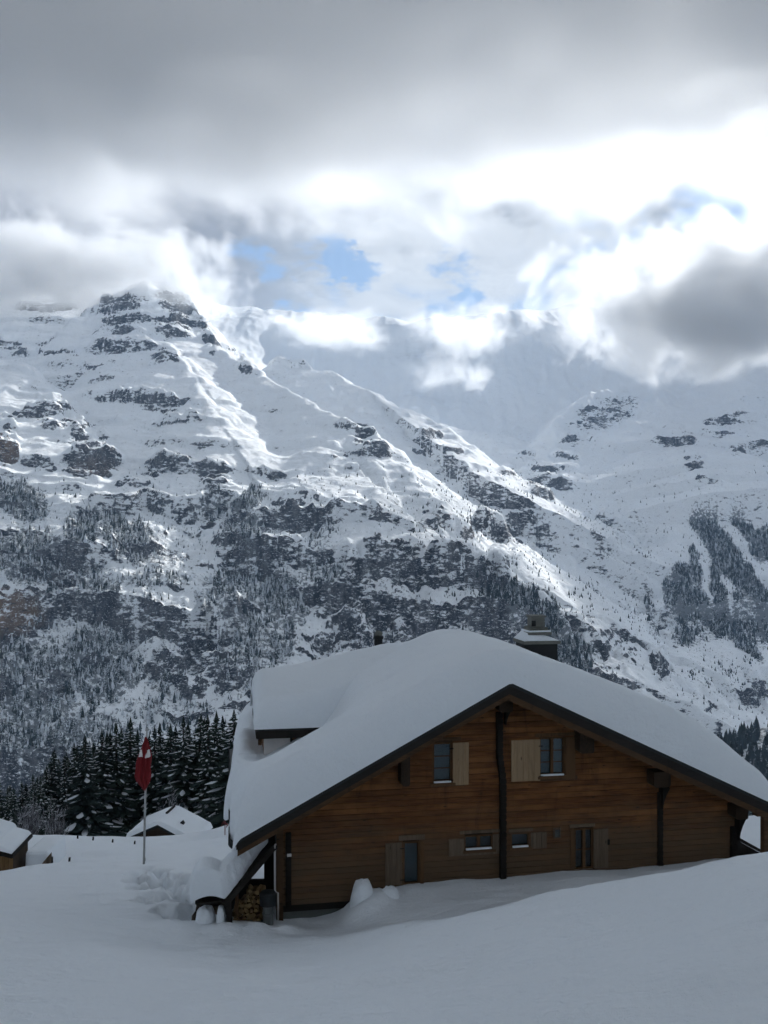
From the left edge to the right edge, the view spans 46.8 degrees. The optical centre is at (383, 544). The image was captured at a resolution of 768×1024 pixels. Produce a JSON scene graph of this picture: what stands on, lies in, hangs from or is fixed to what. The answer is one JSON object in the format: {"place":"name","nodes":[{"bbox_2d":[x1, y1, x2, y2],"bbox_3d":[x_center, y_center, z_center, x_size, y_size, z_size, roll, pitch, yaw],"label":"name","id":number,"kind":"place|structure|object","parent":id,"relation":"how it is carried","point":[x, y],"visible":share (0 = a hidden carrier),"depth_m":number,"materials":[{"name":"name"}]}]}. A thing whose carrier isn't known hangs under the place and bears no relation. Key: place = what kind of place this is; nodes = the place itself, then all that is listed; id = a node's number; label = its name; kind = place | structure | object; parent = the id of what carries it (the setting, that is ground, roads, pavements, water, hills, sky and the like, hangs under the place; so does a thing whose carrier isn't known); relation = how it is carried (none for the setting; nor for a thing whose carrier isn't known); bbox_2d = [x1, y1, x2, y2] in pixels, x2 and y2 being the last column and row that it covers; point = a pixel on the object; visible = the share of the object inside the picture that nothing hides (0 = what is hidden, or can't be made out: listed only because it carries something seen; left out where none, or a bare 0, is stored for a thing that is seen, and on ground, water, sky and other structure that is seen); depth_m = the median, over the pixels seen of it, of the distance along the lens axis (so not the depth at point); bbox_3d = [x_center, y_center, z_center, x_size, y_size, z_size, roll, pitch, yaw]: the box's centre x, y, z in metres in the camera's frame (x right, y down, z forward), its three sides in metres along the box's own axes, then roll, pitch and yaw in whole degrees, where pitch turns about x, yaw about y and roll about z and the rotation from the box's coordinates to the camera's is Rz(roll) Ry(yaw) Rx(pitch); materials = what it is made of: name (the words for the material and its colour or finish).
{"place":"outdoors","nodes":[
{"label":"outdoors","id":0,"kind":"place"},
{"bbox_2d":[0,261,767,808],"bbox_3d":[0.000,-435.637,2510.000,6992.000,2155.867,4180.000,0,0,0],"label":"mountains","id":1,"kind":"structure","parent":0,"point":[112,387],"depth_m":2257.83,"materials":[{"name":"white snow"}]},
{"bbox_2d":[0,457,767,755],"bbox_3d":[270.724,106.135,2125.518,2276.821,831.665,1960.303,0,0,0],"label":"mountain woods","id":2,"kind":"object","parent":1,"relation":"on","point":[506,593],"visible":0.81,"depth_m":1619.99,"materials":[{"name":"plant"}]},
{"bbox_2d":[0,815,767,1023],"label":"ground","id":3,"kind":"structure","parent":0,"point":[101,930],"depth_m":11.80,"materials":[{"name":"white snow"}]},
{"bbox_2d":[0,785,9,816],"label":"spruce tree","id":4,"kind":"object","parent":3,"relation":"on","point":[1,800],"visible":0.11,"depth_m":137.85,"materials":[{"name":"green plant"}]},
{"bbox_2d":[0,788,11,819],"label":"spruce tree","id":5,"kind":"object","parent":3,"relation":"on","point":[6,816],"visible":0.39,"depth_m":133.39,"materials":[{"name":"green plant"}]},
{"bbox_2d":[2,785,16,815],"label":"spruce tree","id":6,"kind":"object","parent":3,"relation":"on","point":[10,789],"visible":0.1,"depth_m":140.07,"materials":[{"name":"green plant"}]},
{"bbox_2d":[6,788,21,827],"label":"spruce tree","id":7,"kind":"object","parent":3,"relation":"on","point":[13,817],"visible":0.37,"depth_m":133.26,"materials":[{"name":"green plant"}]},
{"bbox_2d":[0,818,32,870],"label":"alpine hut","id":8,"kind":"object","parent":3,"relation":"on","point":[14,839],"visible":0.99,"depth_m":51.43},
{"bbox_2d":[16,781,27,819],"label":"spruce tree","id":9,"kind":"object","parent":3,"relation":"on","point":[21,805],"visible":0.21,"depth_m":146.01,"materials":[{"name":"green plant"}]},
{"bbox_2d":[22,784,29,804],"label":"spruce tree","id":10,"kind":"object","parent":3,"relation":"on","point":[26,793],"visible":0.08,"depth_m":149.57,"materials":[{"name":"green plant"}]},
{"bbox_2d":[14,795,45,834],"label":"bare shrub","id":11,"kind":"object","parent":3,"relation":"on","point":[28,822],"visible":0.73,"depth_m":99.78,"materials":[{"name":"grey plant"}]},
{"bbox_2d":[23,774,37,817],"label":"spruce tree","id":12,"kind":"object","parent":3,"relation":"on","point":[30,791],"visible":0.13,"depth_m":141.40,"materials":[{"name":"green plant"}]},
{"bbox_2d":[20,784,46,834],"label":"spruce tree","id":13,"kind":"object","parent":3,"relation":"on","point":[37,805],"visible":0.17,"depth_m":132.08,"materials":[{"name":"green plant"}]},
{"bbox_2d":[35,776,50,831],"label":"spruce tree","id":14,"kind":"object","parent":3,"relation":"on","point":[43,803],"visible":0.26,"depth_m":134.82,"materials":[{"name":"green plant"}]},
{"bbox_2d":[25,835,65,865],"bbox_3d":[-19.925,18.328,52.550,1.783,1.314,3.300,0,0,0],"label":"snowed in shelter","id":15,"kind":"object","parent":3,"relation":"on","point":[48,849],"visible":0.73,"depth_m":52.02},
{"bbox_2d":[39,765,58,816],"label":"spruce tree","id":16,"kind":"object","parent":3,"relation":"on","point":[45,781],"visible":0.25,"depth_m":148.03,"materials":[{"name":"green plant"}]},
{"bbox_2d":[38,749,62,802],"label":"spruce tree","id":17,"kind":"object","parent":3,"relation":"on","point":[54,759],"visible":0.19,"depth_m":151.80,"materials":[{"name":"green plant"}]},
{"bbox_2d":[42,794,59,834],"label":"spruce tree","id":18,"kind":"object","parent":3,"relation":"on","point":[51,805],"visible":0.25,"depth_m":128.94,"materials":[{"name":"green plant"}]},
{"bbox_2d":[44,764,59,806],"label":"spruce tree","id":19,"kind":"object","parent":3,"relation":"on","point":[51,769],"visible":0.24,"depth_m":150.05,"materials":[{"name":"green plant"}]},
{"bbox_2d":[41,800,69,834],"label":"bare shrub","id":20,"kind":"object","parent":3,"relation":"on","point":[52,829],"visible":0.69,"depth_m":103.77,"materials":[{"name":"grey plant"}]},
{"bbox_2d":[52,758,63,781],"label":"spruce tree","id":21,"kind":"object","parent":3,"relation":"on","point":[58,766],"visible":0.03,"depth_m":156.17,"materials":[{"name":"green plant"}]},
{"bbox_2d":[53,754,72,834],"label":"spruce tree","id":22,"kind":"object","parent":3,"relation":"on","point":[66,791],"visible":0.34,"depth_m":143.35,"materials":[{"name":"green plant"}]},
{"bbox_2d":[58,758,73,808],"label":"spruce tree","id":23,"kind":"object","parent":3,"relation":"on","point":[68,770],"visible":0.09,"depth_m":149.49,"materials":[{"name":"green plant"}]},
{"bbox_2d":[62,747,80,814],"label":"spruce tree","id":24,"kind":"object","parent":3,"relation":"on","point":[76,753],"visible":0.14,"depth_m":149.23,"materials":[{"name":"green plant"}]},
{"bbox_2d":[70,743,77,776],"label":"spruce tree","id":25,"kind":"object","parent":3,"relation":"on","point":[73,750],"visible":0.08,"depth_m":167.71,"materials":[{"name":"green plant"}]},
{"bbox_2d":[58,735,125,836],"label":"spruce tree","id":26,"kind":"object","parent":3,"relation":"on","point":[84,802],"visible":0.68,"depth_m":136.76,"materials":[{"name":"green plant"}]},
{"bbox_2d":[87,742,99,788],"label":"spruce tree","id":27,"kind":"object","parent":3,"relation":"on","point":[93,749],"visible":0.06,"depth_m":152.43,"materials":[{"name":"green plant"}]},
{"bbox_2d":[100,732,109,762],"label":"spruce tree","id":28,"kind":"object","parent":3,"relation":"on","point":[106,737],"visible":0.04,"depth_m":155.50,"materials":[{"name":"green plant"}]},
{"bbox_2d":[92,732,126,835],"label":"spruce tree","id":29,"kind":"object","parent":3,"relation":"on","point":[104,781],"visible":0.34,"depth_m":145.58,"materials":[{"name":"green plant"}]},
{"bbox_2d":[95,732,133,831],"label":"spruce tree","id":30,"kind":"object","parent":3,"relation":"on","point":[109,738],"visible":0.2,"depth_m":148.68,"materials":[{"name":"green plant"}]},
{"bbox_2d":[117,728,126,760],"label":"spruce tree","id":31,"kind":"object","parent":3,"relation":"on","point":[121,735],"visible":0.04,"depth_m":156.74,"materials":[{"name":"green plant"}]},
{"bbox_2d":[105,723,139,832],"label":"spruce tree","id":32,"kind":"object","parent":3,"relation":"on","point":[127,799],"visible":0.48,"depth_m":147.78,"materials":[{"name":"green plant"}]},
{"bbox_2d":[121,716,140,798],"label":"spruce tree","id":33,"kind":"object","parent":3,"relation":"on","point":[130,741],"visible":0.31,"depth_m":154.28,"materials":[{"name":"green plant"}]},
{"bbox_2d":[124,730,139,772],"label":"spruce tree","id":34,"kind":"object","parent":3,"relation":"on","point":[137,749],"visible":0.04,"depth_m":157.81,"materials":[{"name":"green plant"}]},
{"bbox_2d":[132,729,141,752],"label":"spruce tree","id":35,"kind":"object","parent":3,"relation":"on","point":[138,740],"visible":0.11,"depth_m":160.13,"materials":[{"name":"green plant"}]},
{"bbox_2d":[131,734,157,819],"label":"spruce tree","id":36,"kind":"object","parent":3,"relation":"on","point":[149,738],"visible":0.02,"depth_m":153.03,"materials":[{"name":"green plant"}]},
{"bbox_2d":[143,728,148,863],"bbox_3d":[-11.302,12.296,42.000,0.294,7.253,0.160,0,0,0],"label":"flagpole","id":37,"kind":"object","parent":3,"relation":"on","point":[144,828],"visible":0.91,"depth_m":41.96,"materials":[{"name":"grey metal"}]},
{"bbox_2d":[134,736,151,789],"bbox_3d":[-11.397,10.352,41.973,0.840,2.571,0.579,0,0,0],"label":"flag","id":38,"kind":"object","parent":37,"relation":"hanging from","point":[142,774],"visible":1,"depth_m":41.83,"materials":[{"name":"red fabric"}]},
{"bbox_2d":[128,726,164,829],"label":"spruce tree","id":39,"kind":"object","parent":3,"relation":"on","point":[150,792],"visible":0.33,"depth_m":148.47,"materials":[{"name":"green plant"}]},
{"bbox_2d":[156,723,167,769],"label":"spruce tree","id":40,"kind":"object","parent":3,"relation":"on","point":[159,731],"visible":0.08,"depth_m":156.19,"materials":[{"name":"green plant"}]},
{"bbox_2d":[150,728,179,814],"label":"spruce tree","id":41,"kind":"object","parent":3,"relation":"on","point":[165,769],"visible":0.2,"depth_m":147.18,"materials":[{"name":"green plant"}]},
{"bbox_2d":[126,806,212,836],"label":"alpine hut","id":42,"kind":"object","parent":3,"relation":"on","point":[174,820],"visible":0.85,"depth_m":91.68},
{"bbox_2d":[159,723,181,780],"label":"spruce tree","id":43,"kind":"object","parent":3,"relation":"on","point":[168,733],"visible":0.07,"depth_m":151.71,"materials":[{"name":"green plant"}]},
{"bbox_2d":[156,782,186,810],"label":"bare shrub","id":44,"kind":"object","parent":3,"relation":"on","point":[170,800],"visible":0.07,"depth_m":118.03,"materials":[{"name":"grey plant"}]},
{"bbox_2d":[174,726,181,756],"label":"spruce tree","id":45,"kind":"object","parent":3,"relation":"on","point":[175,733],"visible":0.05,"depth_m":157.52,"materials":[{"name":"green plant"}]},
{"bbox_2d":[159,715,203,811],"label":"spruce tree","id":46,"kind":"object","parent":3,"relation":"on","point":[182,787],"visible":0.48,"depth_m":144.61,"materials":[{"name":"green plant"}]},
{"bbox_2d":[182,723,195,758],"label":"spruce tree","id":47,"kind":"object","parent":3,"relation":"on","point":[189,735],"visible":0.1,"depth_m":154.24,"materials":[{"name":"green plant"}]},
{"bbox_2d":[191,905,200,919],"bbox_3d":[-4.309,8.653,20.900,0.523,0.768,0.100,0,0,0],"label":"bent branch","id":48,"kind":"object","parent":3,"relation":"on","point":[194,914],"visible":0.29,"depth_m":20.87,"materials":[{"name":"brown plant"}]},
{"bbox_2d":[187,714,209,781],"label":"spruce tree","id":49,"kind":"object","parent":3,"relation":"on","point":[199,746],"visible":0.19,"depth_m":149.46,"materials":[{"name":"green plant"}]},
{"bbox_2d":[192,718,210,751],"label":"spruce tree","id":50,"kind":"object","parent":3,"relation":"on","point":[203,725],"visible":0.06,"depth_m":158.32,"materials":[{"name":"green plant"}]},
{"bbox_2d":[188,713,220,818],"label":"spruce tree","id":51,"kind":"object","parent":3,"relation":"on","point":[208,771],"visible":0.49,"depth_m":142.01,"materials":[{"name":"green plant"}]},
{"bbox_2d":[196,905,215,923],"bbox_3d":[-4.137,8.766,20.601,0.509,0.768,0.609,0,0,0],"label":"snow mound","id":52,"kind":"object","parent":3,"relation":"on","point":[206,914],"visible":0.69,"depth_m":20.43,"materials":[{"name":"white snow"}]},
{"bbox_2d":[194,710,228,804],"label":"spruce tree","id":53,"kind":"object","parent":3,"relation":"on","point":[216,734],"visible":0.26,"depth_m":147.53,"materials":[{"name":"green plant"}]},
{"bbox_2d":[206,721,223,756],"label":"spruce tree","id":54,"kind":"object","parent":3,"relation":"on","point":[214,740],"depth_m":153.22,"materials":[{"name":"green plant"}]},
{"bbox_2d":[199,710,237,828],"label":"spruce tree","id":55,"kind":"object","parent":3,"relation":"on","point":[215,816],"visible":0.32,"depth_m":138.27,"materials":[{"name":"green plant"}]},
{"bbox_2d":[216,905,225,922],"bbox_3d":[-3.758,8.670,20.450,0.233,0.737,0.445,0,0,0],"label":"snow mound","id":56,"kind":"object","parent":3,"relation":"on","point":[221,916],"visible":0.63,"depth_m":20.33,"materials":[{"name":"white snow"}]},
{"bbox_2d":[218,716,229,744],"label":"spruce tree","id":57,"kind":"object","parent":3,"relation":"on","point":[222,725],"visible":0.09,"depth_m":156.30,"materials":[{"name":"green plant"}]},
{"bbox_2d":[189,835,276,922],"bbox_3d":[-3.575,8.501,21.833,2.130,3.137,3.237,0,0,0],"label":"woodshed","id":58,"kind":"object","parent":3,"relation":"on","point":[227,880],"visible":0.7,"depth_m":20.64,"materials":[{"name":"brown wood"}]},
{"bbox_2d":[200,903,225,913],"bbox_3d":[-4.109,8.640,21.650,0.674,0.417,0.900,0,0,0],"label":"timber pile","id":59,"kind":"object","parent":58,"relation":"in","point":[215,906],"visible":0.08,"depth_m":21.20,"materials":[{"name":"black wood"}]},
{"bbox_2d":[232,884,265,921],"bbox_3d":[-3.214,8.597,21.176,0.839,0.936,0.535,0,0,0],"label":"firewood stack","id":60,"kind":"object","parent":3,"relation":"on","point":[250,907],"visible":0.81,"depth_m":21.03,"materials":[{"name":"brown wood"}]},
{"bbox_2d":[260,889,275,924],"bbox_3d":[-2.735,8.700,20.900,0.400,1.108,0.400,0,0,0],"label":"metal bin","id":61,"kind":"object","parent":3,"relation":"on","point":[267,900],"visible":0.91,"depth_m":20.78,"materials":[{"name":"grey metal"}]},
{"bbox_2d":[350,878,373,907],"bbox_3d":[-0.517,8.434,21.300,0.620,0.835,0.597,0,0,0],"label":"snow mound","id":62,"kind":"object","parent":3,"relation":"on","point":[362,890],"visible":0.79,"depth_m":21.12,"materials":[{"name":"white snow"}]},
{"bbox_2d":[382,885,399,898],"bbox_3d":[0.151,8.510,21.349,0.533,0.579,0.526,0,0,0],"label":"snow mound","id":63,"kind":"object","parent":3,"relation":"on","point":[390,891],"visible":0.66,"depth_m":21.23,"materials":[{"name":"white snow"}]},
{"bbox_2d":[223,614,767,920],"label":"chalet","id":64,"kind":"object","parent":3,"relation":"on","point":[439,755],"visible":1,"depth_m":22.24,"materials":[{"name":"wood"}]},
{"bbox_2d":[403,840,419,884],"bbox_3d":[0.668,7.895,22.079,0.431,1.077,0.130,0,0,-10],"label":"window","id":65,"kind":"structure","parent":64,"relation":"in","point":[411,853],"depth_m":22.12,"materials":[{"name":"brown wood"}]},
{"bbox_2d":[430,741,455,786],"bbox_3d":[1.455,5.464,22.172,0.633,1.072,0.220,0,0,-10],"label":"window","id":66,"kind":"structure","parent":64,"relation":"in","point":[440,750],"depth_m":22.24,"materials":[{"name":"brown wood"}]},
{"bbox_2d":[463,833,495,853],"bbox_3d":[2.377,7.510,22.335,0.862,0.417,0.220,0,0,-10],"label":"window","id":67,"kind":"structure","parent":64,"relation":"in","point":[478,840],"depth_m":22.34,"materials":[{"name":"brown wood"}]},
{"bbox_2d":[509,833,532,850],"bbox_3d":[3.450,7.517,22.524,0.610,0.422,0.220,0,0,-10],"label":"window","id":68,"kind":"structure","parent":64,"relation":"in","point":[518,839],"depth_m":22.54,"materials":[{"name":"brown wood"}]},
{"bbox_2d":[538,736,567,779],"bbox_3d":[4.290,5.433,22.672,0.804,1.037,0.220,0,0,-10],"label":"window","id":69,"kind":"structure","parent":64,"relation":"in","point":[552,753],"depth_m":22.73,"materials":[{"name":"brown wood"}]},
{"bbox_2d":[572,827,596,870],"bbox_3d":[5.134,7.846,22.821,0.636,1.119,0.220,0,0,-10],"label":"window","id":70,"kind":"structure","parent":64,"relation":"in","point":[582,848],"depth_m":22.89,"materials":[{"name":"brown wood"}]},
{"bbox_2d":[0,0,767,322],"label":"sky","id":71,"kind":"structure","parent":0,"point":[411,161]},
{"bbox_2d":[742,727,767,758],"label":"hillside","id":72,"kind":"structure","parent":0,"point":[764,731],"depth_m":1012.86,"materials":[{"name":"white snow"}]},
{"bbox_2d":[714,716,767,815],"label":"hillside woods","id":73,"kind":"object","parent":72,"relation":"on","point":[740,740],"visible":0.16,"depth_m":1004.14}
]}

